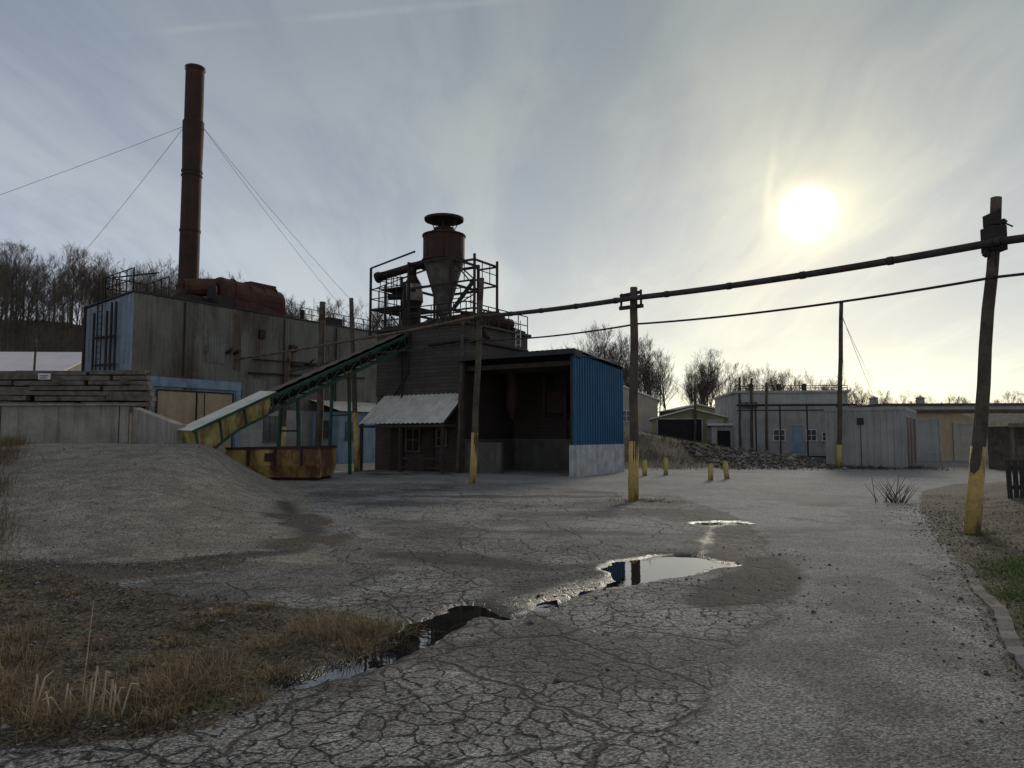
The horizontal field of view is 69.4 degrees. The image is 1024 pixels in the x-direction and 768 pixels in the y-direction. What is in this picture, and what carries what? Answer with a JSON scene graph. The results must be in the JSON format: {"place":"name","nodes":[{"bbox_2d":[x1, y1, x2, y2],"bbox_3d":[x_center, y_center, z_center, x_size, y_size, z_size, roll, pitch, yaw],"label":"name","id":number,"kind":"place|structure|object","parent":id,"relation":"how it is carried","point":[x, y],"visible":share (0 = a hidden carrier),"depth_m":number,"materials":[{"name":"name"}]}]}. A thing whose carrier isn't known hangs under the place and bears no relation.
{"place":"outdoors","nodes":[
{"label":"outdoors","id":0,"kind":"place"},
{"bbox_2d":[0,571,461,747],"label":"dry grass","id":1,"kind":"structure","parent":0,"point":[149,686],"depth_m":4.95,"materials":[{"name":"brown plant"}]},
{"bbox_2d":[0,320,1023,767],"bbox_3d":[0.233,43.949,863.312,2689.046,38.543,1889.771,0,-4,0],"label":"ground","id":2,"kind":"structure","parent":0,"point":[802,686],"depth_m":6.90,"materials":[{"name":"stone"}]},
{"bbox_2d":[0,429,43,572],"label":"roadside weeds","id":3,"kind":"object","parent":2,"relation":"on","point":[10,442],"visible":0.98,"depth_m":15.39,"materials":[{"name":"brown plant"}]},
{"bbox_2d":[33,339,36,370],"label":"utility pole","id":4,"kind":"object","parent":2,"relation":"on","point":[34,362],"visible":0.32,"depth_m":58.25,"materials":[{"name":"brown wood"}]},
{"bbox_2d":[0,352,81,370],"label":"white roof warehouse","id":5,"kind":"structure","parent":2,"relation":"on","point":[45,361],"depth_m":64.15,"materials":[{"name":"beige metal"}]},
{"bbox_2d":[31,601,136,717],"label":"broken reeds","id":6,"kind":"object","parent":2,"relation":"on","point":[102,697],"visible":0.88,"depth_m":4.30,"materials":[{"name":"beige plant"}]},
{"bbox_2d":[0,406,185,443],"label":"concrete retaining wall","id":7,"kind":"structure","parent":2,"relation":"on","point":[67,424],"depth_m":29.94,"materials":[{"name":"grey concrete"}]},
{"bbox_2d":[0,406,119,442],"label":"wall joints","id":8,"kind":"object","parent":7,"relation":"attached to","point":[118,422],"depth_m":29.91,"materials":[{"name":"grey concrete"}]},
{"bbox_2d":[0,403,135,405],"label":"wall coping","id":9,"kind":"object","parent":7,"relation":"on","point":[7,404],"depth_m":29.91,"materials":[{"name":"concrete"}]},
{"bbox_2d":[0,370,155,406],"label":"stacked timbers","id":10,"kind":"object","parent":7,"relation":"on","point":[58,386],"visible":0.91,"depth_m":31.08,"materials":[{"name":"grey wood"}]},
{"bbox_2d":[38,373,50,378],"bbox_3d":[-19.400,-0.313,30.677,0.500,0.250,0.046,0,-4,0],"label":"warning sign","id":11,"kind":"object","parent":10,"relation":"attached to","point":[44,375],"visible":1,"depth_m":30.66,"materials":[{"name":"white metal"}]},
{"bbox_2d":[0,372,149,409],"bbox_3d":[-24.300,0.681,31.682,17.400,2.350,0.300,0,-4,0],"label":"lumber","id":12,"kind":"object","parent":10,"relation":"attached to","point":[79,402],"visible":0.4,"depth_m":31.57,"materials":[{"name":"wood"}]},
{"bbox_2d":[0,63,378,329],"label":"smokestack","id":13,"kind":"object","parent":2,"relation":"on","point":[193,125],"visible":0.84,"depth_m":42.58,"materials":[{"name":"metal"}]},
{"bbox_2d":[149,376,241,446],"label":"blue lower wall","id":14,"kind":"structure","parent":2,"relation":"on","point":[170,383],"depth_m":39.08,"materials":[{"name":"paint"}]},
{"bbox_2d":[157,390,231,452],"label":"tan loading doors","id":15,"kind":"structure","parent":14,"relation":"attached to","point":[177,406],"depth_m":38.62,"materials":[{"name":"beige metal"}]},
{"bbox_2d":[156,389,233,446],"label":"door tracks","id":16,"kind":"object","parent":14,"relation":"attached to","point":[197,392],"depth_m":39.00,"materials":[{"name":"metal"}]},
{"bbox_2d":[0,237,398,351],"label":"hillside bare woodland","id":17,"kind":"object","parent":2,"relation":"on","point":[23,274],"visible":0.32,"depth_m":115.62,"materials":[{"name":"brown plant"}]},
{"bbox_2d":[131,292,376,412],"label":"corrugated front wall","id":18,"kind":"structure","parent":2,"relation":"on","point":[157,339],"depth_m":40.99,"materials":[{"name":"grey metal"}]},
{"bbox_2d":[84,292,133,370],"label":"corrugated gable wall","id":19,"kind":"structure","parent":18,"relation":"attached to","point":[124,336],"depth_m":37.02,"materials":[{"name":"blue metal"}]},
{"bbox_2d":[81,278,364,411],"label":"conduits and vents","id":20,"kind":"object","parent":18,"relation":"attached to","point":[261,334],"visible":0.82,"depth_m":37.74,"materials":[{"name":"metal"}]},
{"bbox_2d":[82,290,372,332],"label":"roof","id":21,"kind":"structure","parent":18,"relation":"on","point":[127,293],"depth_m":39.66,"materials":[{"name":"metal"}]},
{"bbox_2d":[184,277,285,315],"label":"rusted boiler drum","id":22,"kind":"object","parent":21,"relation":"on","point":[256,296],"visible":0.68,"depth_m":43.40,"materials":[{"name":"brown metal"}]},
{"bbox_2d":[178,286,341,325],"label":"roof equipment","id":23,"kind":"object","parent":21,"relation":"on","point":[213,297],"visible":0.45,"depth_m":41.26,"materials":[{"name":"metal"}]},
{"bbox_2d":[203,330,268,398],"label":"patch panels","id":24,"kind":"object","parent":18,"relation":"attached to","point":[214,347],"visible":0.75,"depth_m":40.37,"materials":[{"name":"grey metal"}]},
{"bbox_2d":[105,267,397,329],"bbox_3d":[-14.188,-4.572,45.780,2.652,1.636,20.552,-3,-5,32],"label":"roof railing","id":25,"kind":"object","parent":18,"relation":"on","point":[133,282],"visible":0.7,"depth_m":38.61,"materials":[{"name":"black metal"}]},
{"bbox_2d":[233,313,293,391],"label":"rust stained sheets","id":26,"kind":"object","parent":18,"relation":"attached to","point":[237,334],"visible":0.75,"depth_m":41.36,"materials":[{"name":"metal"}]},
{"bbox_2d":[309,399,375,411],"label":"annex roof","id":27,"kind":"structure","parent":18,"relation":"attached to","point":[361,406],"depth_m":46.69,"materials":[{"name":"grey metal"}]},
{"bbox_2d":[225,445,336,479],"bbox_3d":[-8.814,2.978,28.146,3.775,1.265,2.025,0,-4,4],"label":"rusted skip","id":28,"kind":"object","parent":2,"relation":"on","point":[295,462],"visible":0.84,"depth_m":27.23,"materials":[{"name":"paint"}]},
{"bbox_2d":[239,409,328,446],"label":"block wall","id":29,"kind":"structure","parent":2,"relation":"on","point":[251,435],"depth_m":44.19,"materials":[{"name":"grey concrete"}]},
{"bbox_2d":[262,416,352,441],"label":"window frames","id":30,"kind":"structure","parent":29,"relation":"attached to","point":[325,429],"depth_m":43.32,"materials":[{"name":"white wood"}]},
{"bbox_2d":[264,417,352,440],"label":"window glass","id":31,"kind":"object","parent":30,"relation":"in","point":[268,427],"visible":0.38,"depth_m":43.25,"materials":[{"name":"black glass"}]},
{"bbox_2d":[281,352,289,445],"bbox_3d":[-12.317,1.365,40.051,0.437,6.428,0.257,2,-5,-30],"label":"utility pole","id":32,"kind":"object","parent":2,"relation":"on","point":[283,435],"visible":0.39,"depth_m":39.97,"materials":[{"name":"brown wood"}]},
{"bbox_2d":[177,318,444,473],"bbox_3d":[-7.676,0.105,31.895,1.410,7.747,14.221,-3,-5,33],"label":"inclined conveyor","id":33,"kind":"object","parent":2,"relation":"on","point":[217,429],"visible":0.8,"depth_m":29.59,"materials":[{"name":"green metal"}]},
{"bbox_2d":[315,301,325,445],"bbox_3d":[-9.894,0.086,38.127,0.399,8.753,0.437,0,-4,0],"label":"utility pole","id":34,"kind":"object","parent":2,"relation":"on","point":[319,408],"visible":0.7,"depth_m":38.06,"materials":[{"name":"brown wood"}]},
{"bbox_2d":[312,412,374,462],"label":"annex walls","id":35,"kind":"structure","parent":2,"relation":"on","point":[338,434],"depth_m":45.10,"materials":[{"name":"metal"}]},
{"bbox_2d":[349,298,359,471],"bbox_3d":[-7.329,0.074,34.414,0.669,8.258,0.279,-1,-4,10],"label":"utility pole","id":36,"kind":"object","parent":2,"relation":"on","point":[355,417],"visible":0.82,"depth_m":34.28,"materials":[{"name":"brown wood"}]},
{"bbox_2d":[359,403,457,472],"bbox_3d":[-4.653,2.351,34.065,5.000,3.558,1.662,-3,-5,32],"label":"porch frame","id":37,"kind":"object","parent":2,"relation":"on","point":[400,457],"visible":0.81,"depth_m":33.09,"materials":[{"name":"brown wood"}]},
{"bbox_2d":[359,393,457,423],"bbox_3d":[-4.645,1.137,34.164,5.000,1.407,1.672,-3,-5,32],"label":"sheet awning","id":38,"kind":"object","parent":37,"relation":"attached to","point":[422,408],"visible":0.98,"depth_m":34.09,"materials":[{"name":"grey metal"}]},
{"bbox_2d":[390,427,433,470],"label":"doors","id":39,"kind":"structure","parent":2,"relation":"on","point":[428,442],"depth_m":34.56,"materials":[{"name":"brown wood"}]},
{"bbox_2d":[375,402,459,471],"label":"brick walls","id":40,"kind":"structure","parent":2,"relation":"on","point":[382,448],"depth_m":34.79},
{"bbox_2d":[404,428,447,451],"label":"window frames","id":41,"kind":"structure","parent":40,"relation":"attached to","point":[435,445],"depth_m":34.70,"materials":[{"name":"brown wood"}]},
{"bbox_2d":[407,429,444,450],"bbox_3d":[-4.008,2.613,34.524,2.325,1.000,0.016,-3,-5,32],"label":"window glass","id":42,"kind":"object","parent":41,"relation":"in","point":[415,439],"visible":0.86,"depth_m":34.88,"materials":[{"name":"black glass"}]},
{"bbox_2d":[280,600,558,689],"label":"puddle water","id":43,"kind":"structure","parent":2,"relation":"on","point":[452,619],"depth_m":5.94,"materials":[{"name":"clear liquid"}]},
{"bbox_2d":[376,324,527,401],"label":"plank walls","id":44,"kind":"structure","parent":2,"relation":"on","point":[434,370],"depth_m":35.03,"materials":[{"name":"grey wood"}]},
{"bbox_2d":[373,320,530,336],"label":"roof","id":45,"kind":"structure","parent":44,"relation":"on","point":[394,328],"depth_m":35.87,"materials":[{"name":"metal"}]},
{"bbox_2d":[446,311,525,339],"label":"roof ducts","id":46,"kind":"object","parent":45,"relation":"on","point":[494,323],"visible":0.47,"depth_m":36.27,"materials":[{"name":"metal"}]},
{"bbox_2d":[515,321,520,346],"bbox_3d":[0.306,-2.517,37.100,0.327,1.300,0.047,-3,-5,32],"label":"roof ladder","id":47,"kind":"object","parent":45,"relation":"on","point":[518,334],"visible":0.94,"depth_m":37.05,"materials":[{"name":"grey metal"}]},
{"bbox_2d":[377,300,528,397],"bbox_3d":[-2.524,-1.392,35.470,7.730,4.625,4.072,1,-4,-12],"label":"roof railing and pipes","id":48,"kind":"object","parent":44,"relation":"on","point":[465,339],"visible":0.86,"depth_m":35.45,"materials":[{"name":"black metal"}]},
{"bbox_2d":[369,213,497,335],"bbox_3d":[-4.142,-5.674,38.092,7.804,6.340,3.925,-3,-5,32],"label":"cyclone dust collector","id":49,"kind":"object","parent":48,"relation":"on","point":[442,262],"visible":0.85,"depth_m":38.03,"materials":[{"name":"metal"}]},
{"bbox_2d":[455,316,464,472],"bbox_3d":[-2.320,0.525,32.992,0.411,7.160,0.188,2,-4,-25],"label":"utility pole","id":50,"kind":"object","parent":2,"relation":"on","point":[459,410],"visible":0.94,"depth_m":32.90,"materials":[{"name":"brown wood"}]},
{"bbox_2d":[469,278,485,483],"bbox_3d":[-1.192,-0.068,25.695,0.580,7.319,0.503,0,-4,0],"label":"utility pole","id":51,"kind":"object","parent":2,"relation":"on","point":[479,323],"visible":0.91,"depth_m":25.53,"materials":[{"name":"brown wood"}]},
{"bbox_2d":[0,505,1023,756],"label":"leaf litter","id":52,"kind":"object","parent":2,"relation":"on","point":[248,707],"visible":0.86,"depth_m":6.13,"materials":[{"name":"brown plant"}]},
{"bbox_2d":[0,553,1023,741],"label":"fallen twigs","id":53,"kind":"object","parent":2,"relation":"on","point":[412,567],"visible":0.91,"depth_m":7.10,"materials":[{"name":"brown wood"}]},
{"bbox_2d":[366,471,674,509],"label":"pavement weeds","id":54,"kind":"object","parent":2,"relation":"on","point":[441,473],"visible":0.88,"depth_m":18.58,"materials":[{"name":"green plant"}]},
{"bbox_2d":[451,348,624,476],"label":"blue open shed","id":55,"kind":"structure","parent":2,"relation":"on","point":[558,409],"depth_m":33.52,"materials":[{"name":"paint"}]},
{"bbox_2d":[619,287,643,500],"bbox_3d":[3.034,0.298,18.779,0.676,5.569,0.265,-2,-5,31],"label":"utility pole","id":56,"kind":"object","parent":2,"relation":"on","point":[633,465],"visible":0.87,"depth_m":18.68,"materials":[{"name":"brown wood"}]},
{"bbox_2d":[623,387,657,433],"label":"walls","id":57,"kind":"structure","parent":2,"relation":"on","point":[647,407],"depth_m":74.59,"materials":[{"name":"beige"}]},
{"bbox_2d":[623,411,628,420],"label":"window glass","id":58,"kind":"object","parent":57,"relation":"in","point":[624,415],"visible":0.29,"depth_m":74.85,"materials":[{"name":"grey glass"}]},
{"bbox_2d":[623,386,659,403],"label":"roof","id":59,"kind":"structure","parent":57,"relation":"on","point":[645,394],"depth_m":74.51,"materials":[{"name":"white paint"}]},
{"bbox_2d":[641,460,647,475],"bbox_3d":[5.420,3.450,30.231,0.338,0.710,0.338,0,-4,0],"label":"yellow bollard","id":60,"kind":"object","parent":2,"relation":"on","point":[644,467],"visible":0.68,"depth_m":30.16,"materials":[{"name":"paint"}]},
{"bbox_2d":[579,556,729,595],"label":"puddle water","id":61,"kind":"structure","parent":2,"relation":"on","point":[633,572],"depth_m":9.18,"materials":[{"name":"clear liquid"}]},
{"bbox_2d":[663,458,667,474],"bbox_3d":[6.450,3.485,31.031,0.338,0.790,0.338,0,-4,0],"label":"yellow bollard","id":62,"kind":"object","parent":2,"relation":"on","point":[665,466],"visible":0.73,"depth_m":30.96,"materials":[{"name":"paint"}]},
{"bbox_2d":[649,408,727,443],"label":"open front shed","id":63,"kind":"structure","parent":2,"relation":"on","point":[679,424],"depth_m":62.30,"materials":[{"name":"green"}]},
{"bbox_2d":[658,403,714,415],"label":"roof","id":64,"kind":"structure","parent":63,"relation":"on","point":[700,407],"depth_m":76.01,"materials":[{"name":"grey metal"}]},
{"bbox_2d":[694,385,696,441],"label":"utility pole","id":65,"kind":"object","parent":2,"relation":"on","point":[695,421],"visible":0.9,"depth_m":61.89,"materials":[{"name":"brown wood"}]},
{"bbox_2d":[707,464,713,480],"bbox_3d":[7.250,3.247,27.038,0.338,0.676,0.338,0,-4,0],"label":"yellow bollard","id":66,"kind":"object","parent":2,"relation":"on","point":[710,471],"visible":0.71,"depth_m":26.96,"materials":[{"name":"paint"}]},
{"bbox_2d":[707,423,732,447],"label":"open shed","id":67,"kind":"structure","parent":2,"relation":"on","point":[721,434],"depth_m":59.63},
{"bbox_2d":[695,522,747,524],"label":"puddle water","id":68,"kind":"structure","parent":2,"relation":"on","point":[722,523],"depth_m":13.95,"materials":[{"name":"black liquid"}]},
{"bbox_2d":[723,461,729,478],"bbox_3d":[8.150,3.290,28.037,0.338,0.741,0.338,0,-4,0],"label":"yellow bollard","id":69,"kind":"object","parent":2,"relation":"on","point":[726,469],"visible":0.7,"depth_m":27.96,"materials":[{"name":"paint"}]},
{"bbox_2d":[738,377,741,448],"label":"utility pole","id":70,"kind":"object","parent":2,"relation":"on","point":[739,416],"visible":0.92,"depth_m":57.89,"materials":[{"name":"brown wood"}]},
{"bbox_2d":[750,378,752,448],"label":"utility pole","id":71,"kind":"object","parent":2,"relation":"on","point":[751,413],"visible":0.94,"depth_m":56.91,"materials":[{"name":"brown wood"}]},
{"bbox_2d":[765,382,767,451],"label":"utility pole","id":72,"kind":"object","parent":2,"relation":"on","point":[766,417],"visible":0.91,"depth_m":55.90,"materials":[{"name":"brown wood"}]},
{"bbox_2d":[715,392,847,455],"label":"walls","id":73,"kind":"structure","parent":2,"relation":"on","point":[727,406],"depth_m":57.61,"materials":[{"name":"grey metal"}]},
{"bbox_2d":[741,402,757,407],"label":"window","id":74,"kind":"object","parent":73,"relation":"attached to","point":[748,403],"visible":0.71,"depth_m":57.89,"materials":[{"name":"grey glass"}]},
{"bbox_2d":[713,390,849,399],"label":"roof","id":75,"kind":"structure","parent":73,"relation":"on","point":[794,391],"depth_m":57.56,"materials":[{"name":"grey metal"}]},
{"bbox_2d":[789,425,804,451],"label":"panel trim","id":76,"kind":"structure","parent":73,"relation":"attached to","point":[790,436],"depth_m":57.33,"materials":[{"name":"metal"}]},
{"bbox_2d":[791,426,802,451],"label":"door","id":77,"kind":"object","parent":76,"relation":"in","point":[796,438],"visible":1,"depth_m":57.31,"materials":[{"name":"blue metal"}]},
{"bbox_2d":[773,429,824,440],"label":"window frames","id":78,"kind":"structure","parent":73,"relation":"attached to","point":[811,435],"depth_m":57.28,"materials":[{"name":"white wood"}]},
{"bbox_2d":[774,430,824,439],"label":"window glass","id":79,"kind":"object","parent":78,"relation":"in","point":[776,432],"visible":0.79,"depth_m":57.46,"materials":[{"name":"black glass"}]},
{"bbox_2d":[551,320,1023,415],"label":"distant bare treeline","id":80,"kind":"object","parent":2,"relation":"on","point":[649,381],"visible":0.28,"depth_m":120.25,"materials":[{"name":"brown plant"}]},
{"bbox_2d":[736,384,856,455],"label":"pipe rack","id":81,"kind":"object","parent":2,"relation":"on","point":[778,387],"visible":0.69,"depth_m":56.46,"materials":[{"name":"metal"}]},
{"bbox_2d":[679,439,926,469],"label":"rubble bank","id":82,"kind":"structure","parent":2,"relation":"on","point":[746,457],"depth_m":40.04,"materials":[{"name":"stone"}]},
{"bbox_2d":[836,303,842,466],"bbox_3d":[16.883,0.066,38.092,0.636,8.725,0.274,0,-4,0],"label":"utility pole","id":83,"kind":"object","parent":2,"relation":"on","point":[839,420],"visible":0.89,"depth_m":37.99,"materials":[{"name":"brown wood"}]},
{"bbox_2d":[824,406,917,467],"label":"corrugated metal shed","id":84,"kind":"structure","parent":2,"relation":"on","point":[881,436],"depth_m":38.23,"materials":[{"name":"metal"}]},
{"bbox_2d":[906,417,915,465],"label":"wooden planks","id":85,"kind":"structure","parent":84,"relation":"in","point":[906,417],"depth_m":39.95,"materials":[{"name":"wood"}]},
{"bbox_2d":[865,474,917,502],"bbox_3d":[9.329,2.565,18.242,1.187,0.716,0.933,0,-4,0],"label":"bare shrub","id":86,"kind":"object","parent":2,"relation":"on","point":[894,499],"visible":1,"depth_m":18.08,"materials":[{"name":"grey plant"}]},
{"bbox_2d":[916,409,1023,460],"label":"long tan workshop","id":87,"kind":"structure","parent":2,"relation":"on","point":[944,434],"depth_m":48.60,"materials":[{"name":"beige paint"}]},
{"bbox_2d":[851,396,1023,409],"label":"roof","id":88,"kind":"object","parent":87,"relation":"on","point":[920,404],"visible":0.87,"depth_m":61.67,"materials":[{"name":"grey metal"}]},
{"bbox_2d":[950,493,1023,641],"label":"green grass","id":89,"kind":"structure","parent":2,"relation":"on","point":[1020,591],"depth_m":8.50,"materials":[{"name":"plant"}]},
{"bbox_2d":[964,196,1012,533],"bbox_3d":[7.981,-0.293,12.422,1.095,5.827,0.319,0,-4,-4],"label":"utility pole","id":90,"kind":"object","parent":2,"relation":"on","point":[995,224],"visible":0.9,"depth_m":12.33,"materials":[{"name":"brown wood"}]},
{"bbox_2d":[235,234,1023,406],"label":"overhead pipeline","id":91,"kind":"object","parent":90,"relation":"attached to","point":[994,242],"visible":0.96,"depth_m":16.09,"materials":[{"name":"metal"}]},
{"bbox_2d":[957,564,1023,672],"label":"kerb","id":92,"kind":"structure","parent":2,"relation":"on","point":[1011,643],"depth_m":6.23,"materials":[{"name":"concrete"}]},
{"bbox_2d":[962,413,1023,470],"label":"porch hut","id":93,"kind":"object","parent":2,"relation":"on","point":[1005,442],"visible":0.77,"depth_m":35.61,"materials":[{"name":"grey metal"}]},
{"bbox_2d":[1005,459,1023,497],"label":"wooden fence","id":94,"kind":"object","parent":2,"relation":"on","point":[1015,468],"visible":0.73,"depth_m":17.15,"materials":[{"name":"brown wood"}]},
{"bbox_2d":[0,0,1023,415],"label":"sky","id":95,"kind":"structure","parent":0,"point":[590,150],"materials":[{"name":"grey"}]},
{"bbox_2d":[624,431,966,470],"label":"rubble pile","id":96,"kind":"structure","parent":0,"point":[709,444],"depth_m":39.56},
{"bbox_2d":[909,494,1023,639],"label":"verge dry grass","id":97,"kind":"structure","parent":0,"point":[978,536],"depth_m":11.37,"materials":[{"name":"brown plant"}]}
]}

